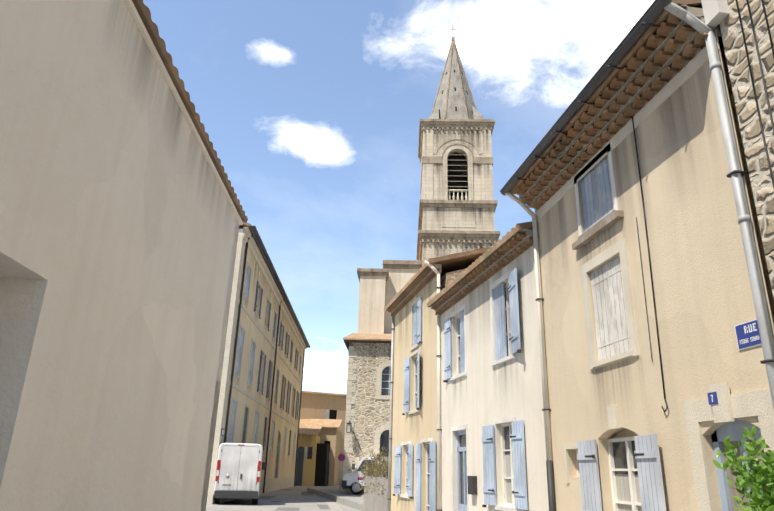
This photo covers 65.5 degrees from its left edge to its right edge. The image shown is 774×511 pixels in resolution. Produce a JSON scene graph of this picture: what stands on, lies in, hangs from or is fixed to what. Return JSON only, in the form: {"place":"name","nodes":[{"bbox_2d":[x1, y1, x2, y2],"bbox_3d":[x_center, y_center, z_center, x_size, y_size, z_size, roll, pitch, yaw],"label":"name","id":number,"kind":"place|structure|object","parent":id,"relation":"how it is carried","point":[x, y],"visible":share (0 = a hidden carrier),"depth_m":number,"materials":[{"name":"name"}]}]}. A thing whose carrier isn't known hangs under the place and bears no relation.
{"place":"outdoors","nodes":[
{"label":"outdoors","id":0,"kind":"place"},
{"bbox_2d":[106,2,226,237],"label":"wall stains","id":1,"kind":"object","parent":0,"point":[163,110],"depth_m":6.47,"materials":[{"name":"brown"}]},
{"bbox_2d":[206,485,358,510],"bbox_3d":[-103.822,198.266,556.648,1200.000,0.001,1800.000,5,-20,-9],"label":"asphalt ground","id":2,"kind":"structure","parent":0,"point":[294,498],"depth_m":30.13,"materials":[{"name":"grey asphalt"}]},
{"bbox_2d":[0,0,242,510],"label":"building wall","id":3,"kind":"structure","parent":2,"relation":"on","point":[117,257],"depth_m":5.06,"materials":[{"name":"beige paint"}]},
{"bbox_2d":[132,0,247,222],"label":"roof tiles","id":4,"kind":"object","parent":3,"relation":"on","point":[144,13],"depth_m":6.76,"materials":[{"name":"brown tile"}]},
{"bbox_2d":[215,498,257,503],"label":"van tires","id":5,"kind":"object","parent":2,"relation":"on","point":[254,501],"visible":0.21,"depth_m":28.43,"materials":[{"name":"black rubber"}]},
{"bbox_2d":[213,443,262,495],"bbox_3d":[-7.478,10.916,30.794,2.138,2.330,5.638,5,-20,-9],"label":"white van","id":6,"kind":"object","parent":2,"relation":"on","point":[247,458],"visible":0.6,"depth_m":28.23,"materials":[{"name":"white metal"}]},
{"bbox_2d":[215,460,260,481],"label":"tail lights","id":7,"kind":"object","parent":6,"relation":"attached to","point":[218,468],"visible":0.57,"depth_m":28.14},
{"bbox_2d":[216,470,259,476],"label":"lights","id":8,"kind":"object","parent":6,"relation":"attached to","point":[217,474],"visible":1,"depth_m":28.11},
{"bbox_2d":[219,444,259,490],"bbox_3d":[-6.946,9.936,28.215,1.718,2.035,0.020,5,-20,-10],"label":"van groove","id":9,"kind":"object","parent":6,"relation":"attached to","point":[238,471],"visible":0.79,"depth_m":28.14},
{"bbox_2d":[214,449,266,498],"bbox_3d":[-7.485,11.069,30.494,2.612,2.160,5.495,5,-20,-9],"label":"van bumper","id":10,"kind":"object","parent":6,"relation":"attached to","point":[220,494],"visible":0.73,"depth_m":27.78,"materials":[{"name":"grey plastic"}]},
{"bbox_2d":[207,227,306,503],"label":"building trim","id":11,"kind":"structure","parent":2,"relation":"on","point":[274,484],"depth_m":34.26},
{"bbox_2d":[239,222,250,228],"bbox_3d":[-10.773,3.052,48.381,5.985,2.010,33.750,2,-20,-1],"label":"old terrace tile","id":12,"kind":"object","parent":11,"relation":"on","point":[244,225],"visible":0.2,"depth_m":32.47,"materials":[{"name":"ceramic"}]},
{"bbox_2d":[229,267,297,449],"bbox_3d":[-8.429,10.038,46.187,0.103,9.610,29.693,2,-20,-1],"label":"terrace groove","id":13,"kind":"object","parent":11,"relation":"attached to","point":[260,371],"visible":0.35,"depth_m":37.96,"materials":[{"name":"grey paint"}]},
{"bbox_2d":[215,243,303,479],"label":"building facade","id":14,"kind":"structure","parent":2,"relation":"on","point":[286,461],"depth_m":40.89,"materials":[{"name":"beige paint"}]},
{"bbox_2d":[210,229,242,475],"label":"brackets","id":15,"kind":"object","parent":14,"relation":"attached to","point":[240,231],"visible":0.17,"depth_m":31.17,"materials":[{"name":"grey metal"}]},
{"bbox_2d":[236,266,254,384],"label":"shutters","id":16,"kind":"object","parent":14,"relation":"attached to","point":[242,331],"visible":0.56,"depth_m":33.92,"materials":[{"name":"wood"}]},
{"bbox_2d":[221,281,300,477],"bbox_3d":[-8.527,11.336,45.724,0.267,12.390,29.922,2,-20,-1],"label":"window shutters","id":17,"kind":"object","parent":14,"relation":"attached to","point":[269,378],"depth_m":43.44,"materials":[{"name":"grey wood"}]},
{"bbox_2d":[224,226,309,492],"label":"gutter and downpipes","id":18,"kind":"object","parent":14,"relation":"attached to","point":[255,235],"visible":0.79,"depth_m":40.22,"materials":[{"name":"grey metal"}]},
{"bbox_2d":[258,489,329,510],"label":"asphalt patch","id":19,"kind":"object","parent":2,"relation":"on","point":[295,509],"visible":0.77,"depth_m":28.54,"materials":[{"name":"grey asphalt"}]},
{"bbox_2d":[295,435,319,485],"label":"building wall","id":20,"kind":"structure","parent":2,"relation":"on","point":[308,477],"depth_m":61.83,"materials":[{"name":"yellow paint"}]},
{"bbox_2d":[307,447,312,458],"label":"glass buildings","id":21,"kind":"structure","parent":20,"relation":"in","point":[309,453],"depth_m":61.98,"materials":[{"name":"black glass"}]},
{"bbox_2d":[300,393,345,485],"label":"tan stucco buildings","id":22,"kind":"structure","parent":2,"relation":"on","point":[314,406],"depth_m":71.06,"materials":[{"name":"beige paint"}]},
{"bbox_2d":[295,409,328,485],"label":"doors","id":23,"kind":"structure","parent":22,"relation":"on","point":[299,468],"depth_m":61.90,"materials":[{"name":"grey wood"}]},
{"bbox_2d":[299,391,346,434],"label":"tile roof","id":24,"kind":"structure","parent":22,"relation":"on","point":[310,426],"depth_m":67.82,"materials":[{"name":"tile"}]},
{"bbox_2d":[314,410,336,485],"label":"dark building interiors","id":25,"kind":"object","parent":22,"relation":"in","point":[322,465],"visible":0.25,"depth_m":62.84,"materials":[{"name":"black"}]},
{"bbox_2d":[315,486,342,510],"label":"street channel","id":26,"kind":"object","parent":2,"relation":"on","point":[332,505],"visible":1,"depth_m":29.50,"materials":[{"name":"grey concrete"}]},
{"bbox_2d":[363,476,387,510],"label":"concrete wall","id":27,"kind":"structure","parent":2,"relation":"on","point":[373,501],"depth_m":22.00,"materials":[{"name":"grey concrete"}]},
{"bbox_2d":[358,447,388,497],"bbox_3d":[-0.376,8.053,22.445,0.976,1.761,4.846,5,-20,-9],"label":"dry creeper","id":28,"kind":"object","parent":27,"relation":"attached to","point":[367,470],"visible":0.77,"depth_m":22.18,"materials":[{"name":"brown plant"}]},
{"bbox_2d":[362,447,387,477],"bbox_3d":[-0.286,7.872,22.517,0.880,1.307,4.603,5,-20,-9],"label":"dry creeper twig","id":29,"kind":"object","parent":27,"relation":"attached to","point":[383,459],"visible":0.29,"depth_m":22.46,"materials":[{"name":"brown plant"}]},
{"bbox_2d":[357,268,419,333],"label":"church wall","id":30,"kind":"structure","parent":2,"relation":"on","point":[377,294],"depth_m":48.58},
{"bbox_2d":[357,261,422,282],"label":"cornice","id":31,"kind":"structure","parent":30,"relation":"attached to","point":[384,271],"depth_m":50.37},
{"bbox_2d":[390,273,439,510],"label":"house wall","id":32,"kind":"structure","parent":2,"relation":"on","point":[405,428],"depth_m":18.04,"materials":[{"name":"beige paint"}]},
{"bbox_2d":[387,315,393,510],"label":"drainpipe","id":33,"kind":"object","parent":32,"relation":"attached to","point":[390,422],"visible":0.86,"depth_m":20.64,"materials":[{"name":"grey metal"}]},
{"bbox_2d":[408,296,419,414],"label":"house stone trim","id":34,"kind":"structure","parent":32,"relation":"attached to","point":[413,353],"depth_m":18.71,"materials":[{"name":"beige stone"}]},
{"bbox_2d":[394,297,435,510],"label":"shutters","id":35,"kind":"object","parent":32,"relation":"attached to","point":[432,471],"visible":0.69,"depth_m":17.70,"materials":[{"name":"blue wood"}]},
{"bbox_2d":[395,301,419,510],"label":"shutter hinges","id":36,"kind":"object","parent":35,"relation":"attached to","point":[409,477],"visible":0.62,"depth_m":18.05,"materials":[{"name":"black metal"}]},
{"bbox_2d":[424,260,440,509],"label":"downspout","id":37,"kind":"object","parent":32,"relation":"attached to","point":[433,268],"visible":1,"depth_m":15.62,"materials":[{"name":"grey metal"}]},
{"bbox_2d":[385,247,489,310],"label":"tiled roof","id":38,"kind":"structure","parent":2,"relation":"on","point":[455,262],"depth_m":17.52,"materials":[{"name":"brown tile"}]},
{"bbox_2d":[440,268,465,290],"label":"wall","id":39,"kind":"structure","parent":2,"relation":"on","point":[446,279],"depth_m":17.04,"materials":[{"name":"beige paint"}]},
{"bbox_2d":[429,221,532,306],"bbox_3d":[4.153,-0.034,14.573,5.216,1.610,6.149,5,-20,-9],"label":"roof eave","id":40,"kind":"object","parent":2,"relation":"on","point":[526,225],"visible":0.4,"depth_m":12.02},
{"bbox_2d":[440,245,548,510],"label":"house facade","id":41,"kind":"structure","parent":2,"relation":"on","point":[476,399],"depth_m":12.51,"materials":[{"name":"beige paint"}]},
{"bbox_2d":[444,268,527,509],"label":"shutters","id":42,"kind":"object","parent":41,"relation":"attached to","point":[520,462],"visible":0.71,"depth_m":11.93,"materials":[{"name":"blue wood"}]},
{"bbox_2d":[447,270,522,507],"bbox_3d":[2.019,3.028,13.029,0.151,4.320,4.403,6,-20,-11],"label":"house groove","id":43,"kind":"object","parent":42,"relation":"attached to","point":[498,359],"visible":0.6,"depth_m":12.00},
{"bbox_2d":[441,250,534,341],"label":"wall stains","id":44,"kind":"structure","parent":41,"relation":"attached to","point":[499,295],"depth_m":13.23,"materials":[{"name":"brown"}]},
{"bbox_2d":[512,0,723,193],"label":"old house tile","id":45,"kind":"object","parent":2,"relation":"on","point":[697,3],"depth_m":7.80,"materials":[{"name":"brown tile"}]},
{"bbox_2d":[580,155,613,230],"bbox_3d":[3.197,-0.912,9.102,0.040,0.950,0.944,5,-20,-9],"label":"window shutter","id":46,"kind":"object","parent":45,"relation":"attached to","point":[598,199],"visible":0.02,"depth_m":9.11,"materials":[{"name":"wood"}]},
{"bbox_2d":[590,255,629,360],"bbox_3d":[3.159,0.751,8.454,0.040,1.340,0.924,5,-20,-9],"label":"shutter","id":47,"kind":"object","parent":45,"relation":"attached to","point":[615,338],"visible":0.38,"depth_m":8.47,"materials":[{"name":"white wood"}]},
{"bbox_2d":[615,474,641,510],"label":"window curtain","id":48,"kind":"object","parent":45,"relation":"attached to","point":[623,487],"visible":0.33,"depth_m":7.98,"materials":[{"name":"white fabric"}]},
{"bbox_2d":[543,70,718,285],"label":"wall stains","id":49,"kind":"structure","parent":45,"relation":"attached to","point":[624,190],"depth_m":8.42,"materials":[{"name":"brown paint"}]},
{"bbox_2d":[722,440,763,510],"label":"door","id":50,"kind":"structure","parent":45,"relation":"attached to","point":[733,492],"depth_m":6.04,"materials":[{"name":"wood"}]},
{"bbox_2d":[537,49,773,510],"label":"house facade","id":51,"kind":"structure","parent":2,"relation":"on","point":[704,301],"depth_m":7.19,"materials":[{"name":"beige paint"}]},
{"bbox_2d":[577,434,665,510],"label":"window shutters","id":52,"kind":"object","parent":51,"relation":"attached to","point":[653,454],"visible":0.94,"depth_m":7.26,"materials":[{"name":"wood"}]},
{"bbox_2d":[307,487,363,510],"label":"sidewalk","id":53,"kind":"structure","parent":0,"point":[352,500],"depth_m":34.10,"materials":[{"name":"grey concrete"}]},
{"bbox_2d":[339,453,341,493],"bbox_3d":[-2.825,13.310,36.714,0.450,2.340,0.062,3,-20,-4],"label":"sign post","id":54,"kind":"object","parent":53,"relation":"on","point":[340,476],"visible":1,"depth_m":36.63,"materials":[{"name":"grey metal"}]},
{"bbox_2d":[343,457,383,485],"bbox_3d":[0.471,13.414,37.251,6.200,1.680,2.100,1,-20,2],"label":"car","id":55,"kind":"object","parent":53,"relation":"on","point":[350,478],"visible":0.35,"depth_m":36.29,"materials":[{"name":"white metal"}]},
{"bbox_2d":[341,464,363,488],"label":"trim","id":56,"kind":"structure","parent":55,"relation":"attached to","point":[344,484],"depth_m":36.17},
{"bbox_2d":[350,482,361,494],"bbox_3d":[0.206,14.332,36.929,4.800,0.709,2.000,1,-20,2],"label":"car tire","id":57,"kind":"object","parent":55,"relation":"attached to","point":[353,492],"visible":0.21,"depth_m":36.02,"materials":[{"name":"black rubber"}]},
{"bbox_2d":[352,484,359,491],"bbox_3d":[0.206,14.332,36.929,4.526,0.440,2.060,1,-20,2],"label":"wheel rim","id":58,"kind":"object","parent":55,"relation":"attached to","point":[355,487],"visible":0.35,"depth_m":36.05,"materials":[{"name":"silver metal"}]},
{"bbox_2d":[357,460,373,470],"bbox_3d":[-1.448,13.044,37.354,1.350,0.735,2.166,5,-20,-9],"label":"truck glass","id":59,"kind":"object","parent":55,"relation":"attached to","point":[362,466],"visible":0.2,"depth_m":36.48,"materials":[{"name":"grey glass"}]},
{"bbox_2d":[343,342,390,493],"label":"stone wall","id":60,"kind":"structure","parent":53,"relation":"on","point":[370,417],"depth_m":39.09,"materials":[{"name":"beige stone"}]},
{"bbox_2d":[342,346,390,493],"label":"stone quoins","id":61,"kind":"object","parent":60,"relation":"attached to","point":[350,400],"depth_m":39.09,"materials":[{"name":"beige stone"}]},
{"bbox_2d":[343,333,391,340],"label":"tiled roof","id":62,"kind":"structure","parent":60,"relation":"on","point":[370,336],"depth_m":42.24,"materials":[{"name":"orange tile"}]},
{"bbox_2d":[346,367,390,456],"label":"windows","id":63,"kind":"structure","parent":60,"relation":"attached to","point":[384,442],"depth_m":39.55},
{"bbox_2d":[344,340,390,351],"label":"roof eave","id":64,"kind":"object","parent":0,"point":[346,342],"visible":0.14,"depth_m":40.16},
{"bbox_2d":[143,0,654,393],"label":"sky","id":65,"kind":"structure","parent":0,"point":[312,111],"materials":[{"name":"blue"}]},
{"bbox_2d":[383,260,422,260],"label":"church tile roof","id":66,"kind":"structure","parent":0,"point":[401,260],"depth_m":50.48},
{"bbox_2d":[388,306,432,510],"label":"window frames","id":67,"kind":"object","parent":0,"point":[428,440],"depth_m":18.03,"materials":[{"name":"white wood"}]},
{"bbox_2d":[388,266,438,315],"bbox_3d":[0.746,1.237,19.455,0.280,0.215,5.426,6,-20,-12],"label":"genoise eave","id":68,"kind":"object","parent":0,"point":[418,288],"visible":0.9,"depth_m":19.03,"materials":[{"name":"brown tile"}]},
{"bbox_2d":[390,263,440,316],"bbox_3d":[0.778,1.228,19.479,0.310,0.250,5.450,6,-20,-12],"label":"house mortar","id":69,"kind":"object","parent":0,"point":[437,266],"visible":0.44,"depth_m":18.50,"materials":[{"name":"concrete"}]},
{"bbox_2d":[384,247,486,309],"bbox_3d":[2.912,0.610,20.205,5.161,1.610,5.917,5,-20,-9],"label":"roof edge","id":70,"kind":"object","parent":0,"point":[405,286],"depth_m":18.98,"materials":[{"name":"brown tile"}]},
{"bbox_2d":[421,128,494,265],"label":"bell tower wall","id":71,"kind":"structure","parent":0,"point":[434,185],"depth_m":51.96,"materials":[{"name":"beige stone"}]},
{"bbox_2d":[428,37,484,118],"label":"spire","id":72,"kind":"object","parent":71,"relation":"on","point":[455,98],"visible":0.33,"depth_m":56.71,"materials":[{"name":"grey stone"}]},
{"bbox_2d":[442,70,472,199],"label":"tower openings","id":73,"kind":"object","parent":71,"relation":"attached to","point":[456,159],"visible":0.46,"depth_m":53.23,"materials":[{"name":"black"}]},
{"bbox_2d":[447,165,467,199],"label":"balustrade","id":74,"kind":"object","parent":71,"relation":"attached to","point":[457,191],"depth_m":51.99,"materials":[{"name":"beige stone"}]},
{"bbox_2d":[416,40,499,260],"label":"tower stone trim","id":75,"kind":"structure","parent":71,"relation":"attached to","point":[457,235],"depth_m":52.70,"materials":[{"name":"beige stone"}]},
{"bbox_2d":[436,130,487,256],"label":"tower ornaments","id":76,"kind":"object","parent":71,"relation":"attached to","point":[469,209],"visible":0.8,"depth_m":51.23},
{"bbox_2d":[426,222,525,307],"bbox_3d":[4.139,-0.036,14.570,5.193,1.610,6.148,5,-20,-9],"label":"roof edge","id":77,"kind":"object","parent":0,"point":[507,236],"depth_m":13.03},
{"bbox_2d":[436,269,520,510],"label":"window trim","id":78,"kind":"structure","parent":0,"point":[510,356],"depth_m":12.67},
{"bbox_2d":[457,430,466,510],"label":"door","id":79,"kind":"structure","parent":78,"relation":"attached to","point":[462,507],"depth_m":14.02,"materials":[{"name":"white wood"}]},
{"bbox_2d":[505,454,511,503],"bbox_3d":[2.417,4.239,11.398,0.043,0.902,0.819,5,-20,-9],"label":"window curtain","id":80,"kind":"object","parent":78,"relation":"attached to","point":[508,481],"visible":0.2,"depth_m":11.65,"materials":[{"name":"white fabric"}]},
{"bbox_2d":[431,233,532,314],"bbox_3d":[1.979,0.584,13.797,0.300,0.215,5.846,6,-20,-12],"label":"genoise eave","id":81,"kind":"object","parent":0,"point":[491,260],"visible":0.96,"depth_m":13.07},
{"bbox_2d":[433,228,533,314],"bbox_3d":[2.007,0.580,13.834,0.330,0.250,5.900,6,-20,-12],"label":"house mortar","id":82,"kind":"object","parent":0,"point":[528,233],"visible":0.25,"depth_m":12.55,"materials":[{"name":"beige concrete"}]},
{"bbox_2d":[580,230,646,414],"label":"wall stains","id":83,"kind":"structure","parent":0,"point":[622,364],"depth_m":8.44,"materials":[{"name":"grey paint"}]},
{"bbox_2d":[580,158,658,510],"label":"house groove","id":84,"kind":"object","parent":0,"point":[610,352],"visible":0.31,"depth_m":8.45},
{"bbox_2d":[514,22,773,510],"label":"house","id":85,"kind":"structure","parent":0,"point":[634,503],"depth_m":8.26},
{"bbox_2d":[505,192,551,460],"bbox_3d":[2.441,1.050,10.508,0.597,4.785,0.090,5,-20,-9],"label":"downspout","id":86,"kind":"object","parent":85,"relation":"attached to","point":[528,210],"visible":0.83,"depth_m":10.45,"materials":[{"name":"grey metal"}]},
{"bbox_2d":[500,0,671,195],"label":"gutter","id":87,"kind":"object","parent":85,"relation":"attached to","point":[638,30],"visible":0.92,"depth_m":8.10,"materials":[{"name":"grey metal"}]},
{"bbox_2d":[510,10,667,192],"bbox_3d":[5.211,-2.535,9.673,5.027,1.660,5.000,5,-20,-9],"label":"roof edge","id":88,"kind":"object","parent":85,"relation":"attached to","point":[642,38],"depth_m":8.23,"materials":[{"name":"brown wood"}]},
{"bbox_2d":[572,210,623,249],"bbox_3d":[3.187,-0.380,8.912,0.290,0.159,1.360,5,-20,-9],"label":"window sill","id":89,"kind":"structure","parent":85,"relation":"attached to","point":[601,225],"depth_m":8.78,"materials":[{"name":"beige stone"}]},
{"bbox_2d":[516,11,715,208],"bbox_3d":[3.016,-1.805,8.953,0.450,0.340,4.901,5,-20,-9],"label":"house tile","id":90,"kind":"object","parent":85,"relation":"attached to","point":[682,33],"visible":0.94,"depth_m":8.21,"materials":[{"name":"brown tile"}]},
{"bbox_2d":[515,4,720,212],"bbox_3d":[3.042,-1.802,9.011,0.480,0.375,5.000,5,-20,-9],"label":"house mortar","id":91,"kind":"object","parent":85,"relation":"attached to","point":[697,12],"visible":0.29,"depth_m":7.96,"materials":[{"name":"grey concrete"}]},
{"bbox_2d":[632,117,667,411],"bbox_3d":[3.273,-0.010,7.646,0.026,3.905,0.243,5,-20,-9],"label":"house cable","id":92,"kind":"object","parent":85,"relation":"attached to","point":[650,274],"visible":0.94,"depth_m":7.51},
{"bbox_2d":[535,36,773,510],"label":"house stone trim","id":93,"kind":"structure","parent":85,"relation":"attached to","point":[728,407],"depth_m":7.11,"materials":[{"name":"beige stone"}]},
{"bbox_2d":[664,2,773,407],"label":"drainpipe","id":94,"kind":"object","parent":85,"relation":"attached to","point":[743,217],"visible":0.94,"depth_m":5.99,"materials":[{"name":"grey metal"}]},
{"bbox_2d":[707,320,760,404],"bbox_3d":[3.446,1.059,5.914,0.038,0.723,0.880,6,-20,-13],"label":"sign","id":95,"kind":"object","parent":85,"relation":"attached to","point":[741,334],"visible":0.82,"depth_m":5.87,"materials":[{"name":"blue metal"}]},
{"bbox_2d":[710,319,761,401],"bbox_3d":[3.459,1.033,5.895,0.044,0.710,0.848,6,-20,-13],"label":"sign lettering","id":96,"kind":"object","parent":95,"relation":"attached to","point":[754,339],"visible":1,"depth_m":5.83},
{"bbox_2d":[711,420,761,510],"bbox_3d":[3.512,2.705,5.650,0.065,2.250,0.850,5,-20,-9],"label":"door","id":97,"kind":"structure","parent":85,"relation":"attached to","point":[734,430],"depth_m":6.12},
{"bbox_2d":[701,0,728,26],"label":"hopper","id":98,"kind":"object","parent":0,"point":[716,12],"visible":0.89,"depth_m":6.58,"materials":[{"name":"grey metal"}]},
{"bbox_2d":[713,425,773,510],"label":"potted shrub","id":99,"kind":"object","parent":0,"point":[745,483],"depth_m":4.34,"materials":[{"name":"green plant"}]},
{"bbox_2d":[719,0,773,297],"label":"rubble stone house","id":100,"kind":"structure","parent":0,"point":[748,117],"depth_m":5.99,"materials":[{"name":"beige stone"}]},
{"bbox_2d":[735,0,773,187],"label":"cables","id":101,"kind":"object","parent":100,"relation":"attached to","point":[765,89],"depth_m":5.94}
]}

